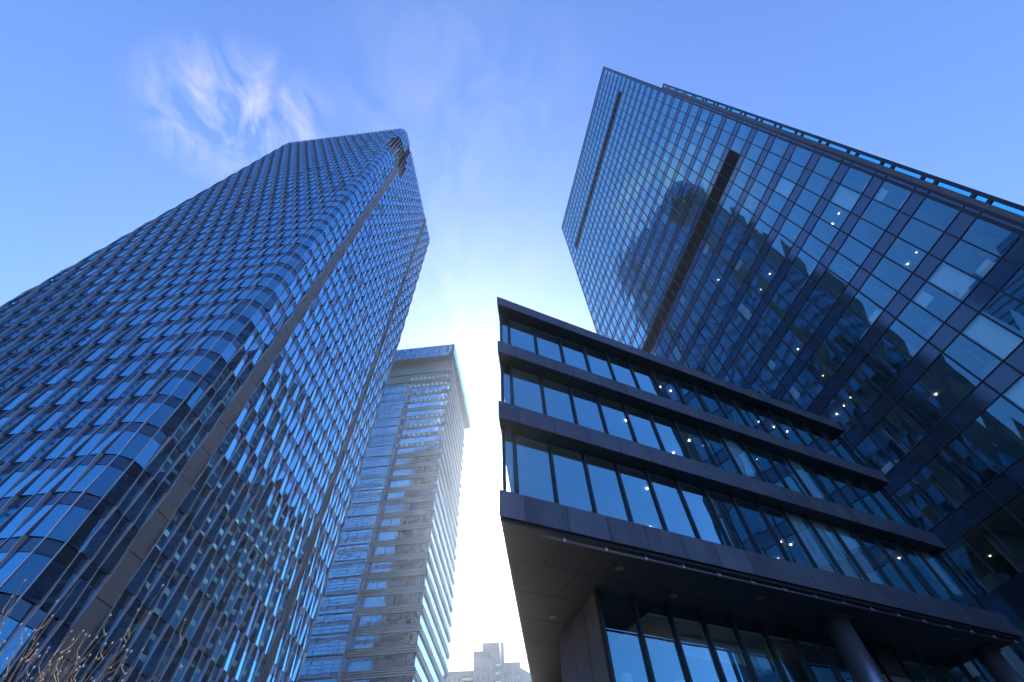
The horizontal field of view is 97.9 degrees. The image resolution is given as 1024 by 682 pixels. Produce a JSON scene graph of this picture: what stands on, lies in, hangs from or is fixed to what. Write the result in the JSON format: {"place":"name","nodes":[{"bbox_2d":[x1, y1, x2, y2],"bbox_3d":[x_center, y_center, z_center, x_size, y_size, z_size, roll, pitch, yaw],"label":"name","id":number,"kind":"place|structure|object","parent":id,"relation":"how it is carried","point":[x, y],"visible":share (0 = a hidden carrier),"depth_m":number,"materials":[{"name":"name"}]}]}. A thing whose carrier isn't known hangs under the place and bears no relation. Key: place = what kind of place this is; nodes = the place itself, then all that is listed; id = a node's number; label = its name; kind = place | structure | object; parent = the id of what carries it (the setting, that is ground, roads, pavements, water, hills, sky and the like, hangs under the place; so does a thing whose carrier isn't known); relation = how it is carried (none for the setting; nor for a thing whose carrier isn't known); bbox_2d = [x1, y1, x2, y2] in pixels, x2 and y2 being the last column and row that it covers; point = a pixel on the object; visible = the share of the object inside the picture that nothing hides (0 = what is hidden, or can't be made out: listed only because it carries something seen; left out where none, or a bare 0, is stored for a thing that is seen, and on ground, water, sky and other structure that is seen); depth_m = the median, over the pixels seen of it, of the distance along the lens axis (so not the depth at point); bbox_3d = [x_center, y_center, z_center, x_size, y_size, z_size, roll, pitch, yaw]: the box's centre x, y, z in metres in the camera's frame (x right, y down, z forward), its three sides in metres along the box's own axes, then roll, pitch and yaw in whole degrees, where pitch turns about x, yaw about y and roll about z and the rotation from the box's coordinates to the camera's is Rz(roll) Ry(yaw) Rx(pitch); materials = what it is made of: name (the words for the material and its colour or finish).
{"place":"outdoors","nodes":[
{"label":"outdoors","id":0,"kind":"place"},
{"bbox_2d":[0,128,429,681],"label":"glass skyscraper","id":1,"kind":"structure","parent":0,"point":[192,390],"depth_m":65.86,"materials":[{"name":"blue glass"}]},
{"bbox_2d":[0,598,33,649],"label":"window","id":2,"kind":"structure","parent":1,"relation":"in","point":[22,608],"depth_m":34.50,"materials":[{"name":"blue glass"}]},
{"bbox_2d":[0,495,43,537],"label":"window","id":3,"kind":"structure","parent":1,"relation":"in","point":[12,524],"depth_m":39.80,"materials":[{"name":"blue glass"}]},
{"bbox_2d":[0,538,43,584],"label":"window","id":4,"kind":"structure","parent":1,"relation":"in","point":[29,544],"depth_m":36.66,"materials":[{"name":"blue glass"}]},
{"bbox_2d":[0,609,46,676],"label":"window","id":5,"kind":"structure","parent":1,"relation":"in","point":[34,622],"depth_m":34.63,"materials":[{"name":"blue glass"}]},
{"bbox_2d":[3,460,52,496],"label":"window","id":6,"kind":"structure","parent":1,"relation":"in","point":[42,464],"depth_m":43.77,"materials":[{"name":"blue glass"}]},
{"bbox_2d":[0,539,62,595],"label":"window","id":7,"kind":"structure","parent":1,"relation":"in","point":[31,568],"depth_m":36.51,"materials":[{"name":"blue glass"}]},
{"bbox_2d":[5,615,57,681],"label":"window","id":8,"kind":"structure","parent":1,"relation":"in","point":[53,622],"depth_m":35.42,"materials":[{"name":"blue glass"}]},
{"bbox_2d":[11,492,65,536],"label":"window","id":9,"kind":"structure","parent":1,"relation":"in","point":[53,498],"depth_m":39.92,"materials":[{"name":"blue glass"}]},
{"bbox_2d":[19,459,64,494],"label":"window","id":10,"kind":"structure","parent":1,"relation":"in","point":[37,483],"depth_m":43.37,"materials":[{"name":"blue glass"}]},
{"bbox_2d":[17,624,69,681],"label":"window","id":11,"kind":"structure","parent":1,"relation":"in","point":[62,630],"depth_m":36.29,"materials":[{"name":"blue glass"}]},
{"bbox_2d":[22,545,77,603],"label":"window","id":12,"kind":"structure","parent":1,"relation":"in","point":[36,592],"depth_m":37.19,"materials":[{"name":"blue glass"}]},
{"bbox_2d":[28,492,80,536],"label":"window","id":13,"kind":"structure","parent":1,"relation":"in","point":[49,521],"depth_m":39.74,"materials":[{"name":"blue glass"}]},
{"bbox_2d":[36,456,84,493],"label":"window","id":14,"kind":"structure","parent":1,"relation":"in","point":[73,461],"depth_m":43.64,"materials":[{"name":"blue glass"}]},
{"bbox_2d":[41,553,86,611],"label":"window","id":15,"kind":"structure","parent":1,"relation":"in","point":[79,561],"depth_m":38.17,"materials":[{"name":"blue glass"}]},
{"bbox_2d":[47,494,100,541],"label":"window","id":16,"kind":"structure","parent":1,"relation":"in","point":[62,532],"depth_m":40.18,"materials":[{"name":"blue glass"}]},
{"bbox_2d":[51,563,97,618],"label":"window","id":17,"kind":"structure","parent":1,"relation":"in","point":[91,569],"depth_m":38.82,"materials":[{"name":"blue glass"}]},
{"bbox_2d":[52,455,96,491],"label":"window","id":18,"kind":"structure","parent":1,"relation":"in","point":[77,471],"depth_m":43.33,"materials":[{"name":"blue glass"}]},
{"bbox_2d":[65,644,99,681],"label":"window","id":19,"kind":"structure","parent":1,"relation":"in","point":[94,651],"depth_m":39.25,"materials":[{"name":"blue glass"}]},
{"bbox_2d":[64,570,105,626],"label":"window","id":20,"kind":"structure","parent":1,"relation":"in","point":[99,576],"depth_m":39.77,"materials":[{"name":"blue glass"}]},
{"bbox_2d":[67,500,112,550],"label":"window","id":21,"kind":"structure","parent":1,"relation":"in","point":[81,536],"depth_m":40.90,"materials":[{"name":"blue glass"}]},
{"bbox_2d":[72,425,110,455],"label":"window","id":22,"kind":"structure","parent":1,"relation":"in","point":[88,445],"depth_m":47.01,"materials":[{"name":"blue glass"}]},
{"bbox_2d":[70,455,115,491],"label":"window","id":23,"kind":"structure","parent":1,"relation":"in","point":[95,470],"depth_m":43.56,"materials":[{"name":"blue glass"}]},
{"bbox_2d":[81,510,121,558],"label":"window","id":24,"kind":"structure","parent":1,"relation":"in","point":[91,547],"depth_m":41.66,"materials":[{"name":"blue glass"}]},
{"bbox_2d":[86,456,131,496],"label":"window","id":25,"kind":"structure","parent":1,"relation":"in","point":[104,482],"depth_m":43.87,"materials":[{"name":"blue glass"}]},
{"bbox_2d":[93,517,128,566],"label":"window","id":26,"kind":"structure","parent":1,"relation":"in","point":[123,524],"depth_m":42.65,"materials":[{"name":"blue glass"}]},
{"bbox_2d":[94,590,131,645],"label":"window","id":27,"kind":"structure","parent":1,"relation":"in","point":[125,597],"depth_m":42.23,"materials":[{"name":"blue glass"}]},
{"bbox_2d":[100,526,137,573],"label":"window","id":28,"kind":"structure","parent":1,"relation":"in","point":[113,558],"depth_m":43.24,"materials":[{"name":"blue glass"}]},
{"bbox_2d":[102,599,141,652],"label":"window","id":29,"kind":"structure","parent":1,"relation":"in","point":[122,626],"depth_m":42.85,"materials":[{"name":"blue glass"}]},
{"bbox_2d":[103,422,142,453],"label":"window","id":30,"kind":"structure","parent":1,"relation":"in","point":[125,436],"depth_m":47.12,"materials":[{"name":"blue glass"}]},
{"bbox_2d":[104,462,142,505],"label":"window","id":31,"kind":"structure","parent":1,"relation":"in","point":[124,483],"depth_m":44.56,"materials":[{"name":"blue glass"}]},
{"bbox_2d":[115,605,148,659],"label":"window","id":32,"kind":"structure","parent":1,"relation":"in","point":[143,609],"depth_m":44.06,"materials":[{"name":"blue glass"}]},
{"bbox_2d":[117,471,149,513],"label":"window","id":33,"kind":"structure","parent":1,"relation":"in","point":[143,479],"depth_m":45.51,"materials":[{"name":"blue glass"}]},
{"bbox_2d":[119,424,158,459],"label":"window","id":34,"kind":"structure","parent":1,"relation":"in","point":[136,445],"depth_m":47.54,"materials":[{"name":"blue glass"}]},
{"bbox_2d":[123,614,157,665],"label":"window","id":35,"kind":"structure","parent":1,"relation":"in","point":[139,642],"depth_m":44.65,"materials":[{"name":"blue glass"}]},
{"bbox_2d":[124,481,157,521],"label":"window","id":36,"kind":"structure","parent":1,"relation":"in","point":[131,514],"depth_m":46.12,"materials":[{"name":"blue glass"}]},
{"bbox_2d":[125,548,159,594],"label":"window","id":37,"kind":"structure","parent":1,"relation":"in","point":[138,578],"depth_m":45.58,"materials":[{"name":"blue glass"}]},
{"bbox_2d":[134,487,163,529],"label":"window","id":38,"kind":"structure","parent":1,"relation":"in","point":[158,494],"depth_m":47.10,"materials":[{"name":"blue glass"}]},
{"bbox_2d":[134,619,165,671],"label":"window","id":39,"kind":"structure","parent":1,"relation":"in","point":[160,625],"depth_m":45.73,"materials":[{"name":"blue glass"}]},
{"bbox_2d":[135,430,167,467],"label":"window","id":40,"kind":"structure","parent":1,"relation":"in","point":[151,449],"depth_m":48.25,"materials":[{"name":"blue glass"}]},
{"bbox_2d":[137,554,166,601],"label":"window","id":41,"kind":"structure","parent":1,"relation":"in","point":[161,561],"depth_m":46.71,"materials":[{"name":"blue glass"}]},
{"bbox_2d":[141,627,173,677],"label":"window","id":42,"kind":"structure","parent":1,"relation":"in","point":[151,664],"depth_m":46.38,"materials":[{"name":"blue glass"}]},
{"bbox_2d":[143,563,174,609],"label":"window","id":43,"kind":"structure","parent":1,"relation":"in","point":[169,570],"depth_m":47.41,"materials":[{"name":"blue glass"}]},
{"bbox_2d":[145,440,174,476],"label":"window","id":44,"kind":"structure","parent":1,"relation":"in","point":[159,459],"depth_m":49.03,"materials":[{"name":"blue glass"}]},
{"bbox_2d":[147,396,181,427],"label":"window","id":45,"kind":"structure","parent":1,"relation":"in","point":[164,412],"depth_m":51.23,"materials":[{"name":"blue glass"}]},
{"bbox_2d":[152,632,179,681],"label":"window","id":46,"kind":"structure","parent":1,"relation":"in","point":[174,640],"depth_m":47.57,"materials":[{"name":"blue glass"}]},
{"bbox_2d":[154,569,181,615],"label":"window","id":47,"kind":"structure","parent":1,"relation":"in","point":[177,575],"depth_m":48.50,"materials":[{"name":"blue glass"}]},
{"bbox_2d":[156,509,182,551],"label":"window","id":48,"kind":"structure","parent":1,"relation":"in","point":[178,515],"depth_m":49.46,"materials":[{"name":"blue glass"}]},
{"bbox_2d":[160,578,189,622],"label":"window","id":49,"kind":"structure","parent":1,"relation":"in","point":[166,615],"depth_m":49.17,"materials":[{"name":"blue glass"}]},
{"bbox_2d":[161,403,190,435],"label":"window","id":50,"kind":"structure","parent":1,"relation":"in","point":[173,422],"depth_m":51.91,"materials":[{"name":"blue glass"}]},
{"bbox_2d":[162,518,190,558],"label":"window","id":51,"kind":"structure","parent":1,"relation":"in","point":[172,545],"depth_m":50.17,"materials":[{"name":"blue glass"}]},
{"bbox_2d":[171,372,201,399],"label":"window","id":52,"kind":"structure","parent":1,"relation":"in","point":[186,386],"depth_m":54.89,"materials":[{"name":"blue glass"}]},
{"bbox_2d":[0,129,428,681],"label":"window","id":53,"kind":"structure","parent":1,"relation":"in","point":[237,326],"depth_m":77.82,"materials":[{"name":"blue glass"}]},
{"bbox_2d":[447,642,504,681],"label":"apartment tower","id":54,"kind":"structure","parent":0,"point":[488,666],"depth_m":212.36,"materials":[{"name":"white concrete"}]},
{"bbox_2d":[0,0,1023,672],"label":"sky","id":55,"kind":"structure","parent":0,"point":[115,114],"materials":[{"name":"blue"}]},
{"label":"ground","id":56,"kind":"structure","parent":0,"visible":0},
{"bbox_2d":[0,623,122,681],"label":"bare tree","id":57,"kind":"object","parent":56,"relation":"on","point":[43,673],"visible":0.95,"depth_m":4.40,"materials":[{"name":"brown plant"}]},
{"bbox_2d":[0,579,185,681],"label":"bare tree","id":58,"kind":"object","parent":56,"relation":"on","point":[66,668],"visible":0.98,"depth_m":4.06,"materials":[{"name":"brown plant"}]},
{"bbox_2d":[297,344,470,681],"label":"banded tower","id":59,"kind":"structure","parent":56,"relation":"on","point":[385,611],"depth_m":127.54,"materials":[{"name":"grey concrete"}]},
{"bbox_2d":[303,372,463,681],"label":"window","id":60,"kind":"structure","parent":59,"relation":"in","point":[394,620],"depth_m":133.36,"materials":[{"name":"teal glass"}]},
{"bbox_2d":[504,662,530,681],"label":"apartment tower","id":61,"kind":"structure","parent":56,"relation":"on","point":[515,672],"depth_m":214.96,"materials":[{"name":"white concrete"}]},
{"bbox_2d":[497,297,1022,681],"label":"office building","id":62,"kind":"structure","parent":56,"relation":"on","point":[663,519],"depth_m":16.16,"materials":[{"name":"grey metal"}]},
{"bbox_2d":[510,318,535,352],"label":"window","id":63,"kind":"structure","parent":62,"relation":"in","point":[522,334],"depth_m":19.67,"materials":[{"name":"blue glass"}]},
{"bbox_2d":[535,327,562,362],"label":"window","id":64,"kind":"structure","parent":62,"relation":"in","point":[548,343],"depth_m":20.01,"materials":[{"name":"blue glass"}]},
{"bbox_2d":[542,376,572,411],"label":"window","id":65,"kind":"structure","parent":62,"relation":"in","point":[558,390],"depth_m":17.50,"materials":[{"name":"blue glass"}]},
{"bbox_2d":[560,336,588,370],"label":"window","id":66,"kind":"structure","parent":62,"relation":"in","point":[574,355],"depth_m":20.35,"materials":[{"name":"blue glass"}]},
{"bbox_2d":[571,386,605,432],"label":"window","id":67,"kind":"structure","parent":62,"relation":"in","point":[586,404],"depth_m":17.51,"materials":[{"name":"blue glass"}]},
{"bbox_2d":[584,345,613,379],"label":"window","id":68,"kind":"structure","parent":62,"relation":"in","point":[597,359],"depth_m":20.69,"materials":[{"name":"blue glass"}]},
{"bbox_2d":[598,395,634,441],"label":"window","id":69,"kind":"structure","parent":62,"relation":"in","point":[615,417],"depth_m":17.74,"materials":[{"name":"blue glass"}]},
{"bbox_2d":[607,353,637,387],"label":"window","id":70,"kind":"structure","parent":62,"relation":"in","point":[622,371],"depth_m":21.03,"materials":[{"name":"blue glass"}]},
{"bbox_2d":[625,403,661,449],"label":"window","id":71,"kind":"structure","parent":62,"relation":"in","point":[645,433],"depth_m":18.09,"materials":[{"name":"blue glass"}]},
{"bbox_2d":[630,361,660,395],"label":"window","id":72,"kind":"structure","parent":62,"relation":"in","point":[644,377],"depth_m":21.36,"materials":[{"name":"blue glass"}]},
{"bbox_2d":[648,471,686,511],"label":"window","id":73,"kind":"structure","parent":62,"relation":"in","point":[668,485],"depth_m":15.79,"materials":[{"name":"blue glass"}]},
{"bbox_2d":[652,369,683,403],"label":"window","id":74,"kind":"structure","parent":62,"relation":"in","point":[665,382],"depth_m":21.71,"materials":[{"name":"blue glass"}]},
{"bbox_2d":[650,412,688,457],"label":"window","id":75,"kind":"structure","parent":62,"relation":"in","point":[671,440],"depth_m":18.42,"materials":[{"name":"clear glass"}]},
{"bbox_2d":[673,377,705,411],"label":"window","id":76,"kind":"structure","parent":62,"relation":"in","point":[686,389],"depth_m":22.03,"materials":[{"name":"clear glass"}]},
{"bbox_2d":[675,420,714,465],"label":"window","id":77,"kind":"structure","parent":62,"relation":"in","point":[696,447],"depth_m":18.76,"materials":[{"name":"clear glass"}]},
{"bbox_2d":[677,479,728,545],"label":"window","id":78,"kind":"structure","parent":62,"relation":"in","point":[700,508],"depth_m":15.53,"materials":[{"name":"blue glass"}]},
{"bbox_2d":[693,384,726,418],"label":"window","id":79,"kind":"structure","parent":62,"relation":"in","point":[707,397],"depth_m":22.38,"materials":[{"name":"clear glass"}]},
{"bbox_2d":[699,428,739,473],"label":"window","id":80,"kind":"structure","parent":62,"relation":"in","point":[714,442],"depth_m":19.09,"materials":[{"name":"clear glass"}]},
{"bbox_2d":[713,391,746,425],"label":"window","id":81,"kind":"structure","parent":62,"relation":"in","point":[730,409],"depth_m":22.71,"materials":[{"name":"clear glass"}]},
{"bbox_2d":[706,488,758,553],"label":"window","id":82,"kind":"structure","parent":62,"relation":"in","point":[739,537],"depth_m":15.81,"materials":[{"name":"blue glass"}]},
{"bbox_2d":[722,436,762,480],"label":"window","id":83,"kind":"structure","parent":62,"relation":"in","point":[742,458],"depth_m":19.43,"materials":[{"name":"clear glass"}]},
{"bbox_2d":[733,398,766,432],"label":"window","id":84,"kind":"structure","parent":62,"relation":"in","point":[746,410],"depth_m":23.06,"materials":[{"name":"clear glass"}]},
{"bbox_2d":[733,495,787,560],"bbox_3d":[8.956,6.854,16.061,1.230,2.760,0.005,19,-58,-15],"label":"window","id":85,"kind":"structure","parent":62,"relation":"in","point":[769,546],"depth_m":16.15,"materials":[{"name":"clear glass"}]},
{"bbox_2d":[744,443,786,487],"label":"window","id":86,"kind":"structure","parent":62,"relation":"in","point":[767,469],"depth_m":19.78,"materials":[{"name":"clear glass"}]},
{"bbox_2d":[752,405,785,438],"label":"window","id":87,"kind":"structure","parent":62,"relation":"in","point":[763,414],"depth_m":23.41,"materials":[{"name":"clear glass"}]},
{"bbox_2d":[766,450,808,494],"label":"window","id":88,"kind":"structure","parent":62,"relation":"in","point":[784,468],"depth_m":20.12,"materials":[{"name":"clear glass"}]},
{"bbox_2d":[760,503,814,567],"bbox_3d":[10.136,7.263,16.398,1.230,2.760,0.003,19,-58,-15],"label":"window","id":89,"kind":"structure","parent":62,"relation":"in","point":[789,540],"depth_m":16.49,"materials":[{"name":"blue glass"}]},
{"bbox_2d":[787,457,830,501],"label":"window","id":90,"kind":"structure","parent":62,"relation":"in","point":[799,466],"depth_m":20.46,"materials":[{"name":"blue glass"}]},
{"bbox_2d":[785,511,840,573],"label":"window","id":91,"kind":"structure","parent":62,"relation":"in","point":[801,524],"depth_m":16.83,"materials":[{"name":"blue glass"}]},
{"bbox_2d":[792,628,839,681],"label":"window","id":92,"kind":"structure","parent":62,"relation":"in","point":[809,643],"depth_m":15.10,"materials":[{"name":"blue glass"}]},
{"bbox_2d":[807,464,850,507],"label":"window","id":93,"kind":"structure","parent":62,"relation":"in","point":[826,482],"depth_m":20.80,"materials":[{"name":"blue glass"}]},
{"bbox_2d":[819,633,853,681],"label":"window","id":94,"kind":"structure","parent":62,"relation":"in","point":[843,670],"depth_m":15.41,"materials":[{"name":"blue glass"}]},
{"bbox_2d":[809,517,865,579],"bbox_3d":[12.497,8.079,17.072,1.230,2.760,0.004,19,-58,-15],"label":"window","id":95,"kind":"structure","parent":62,"relation":"in","point":[839,552],"depth_m":17.17,"materials":[{"name":"blue glass"}]},
{"bbox_2d":[827,470,870,513],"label":"window","id":96,"kind":"structure","parent":62,"relation":"in","point":[839,479],"depth_m":21.13,"materials":[{"name":"blue glass"}]},
{"bbox_2d":[832,524,890,586],"bbox_3d":[13.677,8.488,17.409,1.230,2.760,0.004,19,-58,-15],"label":"window","id":97,"kind":"structure","parent":62,"relation":"in","point":[862,557],"depth_m":17.51,"materials":[{"name":"blue glass"}]},
{"bbox_2d":[846,476,890,519],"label":"window","id":98,"kind":"structure","parent":62,"relation":"in","point":[867,497],"depth_m":21.48,"materials":[{"name":"blue glass"}]},
{"bbox_2d":[855,531,912,591],"bbox_3d":[14.857,8.896,17.746,1.230,2.760,0.005,19,-58,-15],"label":"window","id":99,"kind":"structure","parent":62,"relation":"in","point":[882,559],"depth_m":17.85,"materials":[{"name":"blue glass"}]},
{"bbox_2d":[864,482,909,525],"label":"window","id":100,"kind":"structure","parent":62,"relation":"in","point":[875,490],"depth_m":21.81,"materials":[{"name":"blue glass"}]},
{"bbox_2d":[877,537,935,597],"bbox_3d":[16.037,9.305,18.083,1.230,2.760,0.001,19,-58,-15],"label":"window","id":101,"kind":"structure","parent":62,"relation":"in","point":[917,582],"depth_m":18.18,"materials":[{"name":"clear glass"}]},
{"bbox_2d":[894,648,931,681],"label":"window","id":102,"kind":"structure","parent":62,"relation":"in","point":[908,658],"depth_m":16.68,"materials":[{"name":"clear glass"}]},
{"bbox_2d":[898,543,956,602],"bbox_3d":[17.218,9.713,18.420,1.230,2.760,0.001,19,-58,-15],"label":"window","id":103,"kind":"structure","parent":62,"relation":"in","point":[920,564],"depth_m":18.53,"materials":[{"name":"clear glass"}]},
{"bbox_2d":[918,653,951,681],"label":"window","id":104,"kind":"structure","parent":62,"relation":"in","point":[930,661],"depth_m":17.07,"materials":[{"name":"clear glass"}]},
{"bbox_2d":[918,549,977,607],"bbox_3d":[18.398,10.122,18.757,1.230,2.760,0.004,19,-58,-15],"label":"window","id":105,"kind":"structure","parent":62,"relation":"in","point":[930,557],"depth_m":18.87,"materials":[{"name":"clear glass"}]},
{"bbox_2d":[561,66,1023,681],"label":"office tower","id":106,"kind":"structure","parent":56,"relation":"on","point":[875,310],"depth_m":38.03,"materials":[{"name":"blue glass"}]},
{"bbox_2d":[562,68,963,368],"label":"window","id":107,"kind":"structure","parent":106,"relation":"in","point":[743,132],"depth_m":75.76,"materials":[{"name":"blue glass"}]},
{"bbox_2d":[818,611,885,681],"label":"column","id":108,"kind":"structure","parent":56,"relation":"on","point":[859,663],"depth_m":14.29,"materials":[{"name":"metal"}]},
{"bbox_2d":[970,644,1023,681],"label":"column","id":109,"kind":"structure","parent":56,"relation":"on","point":[995,664],"depth_m":16.79,"materials":[{"name":"metal"}]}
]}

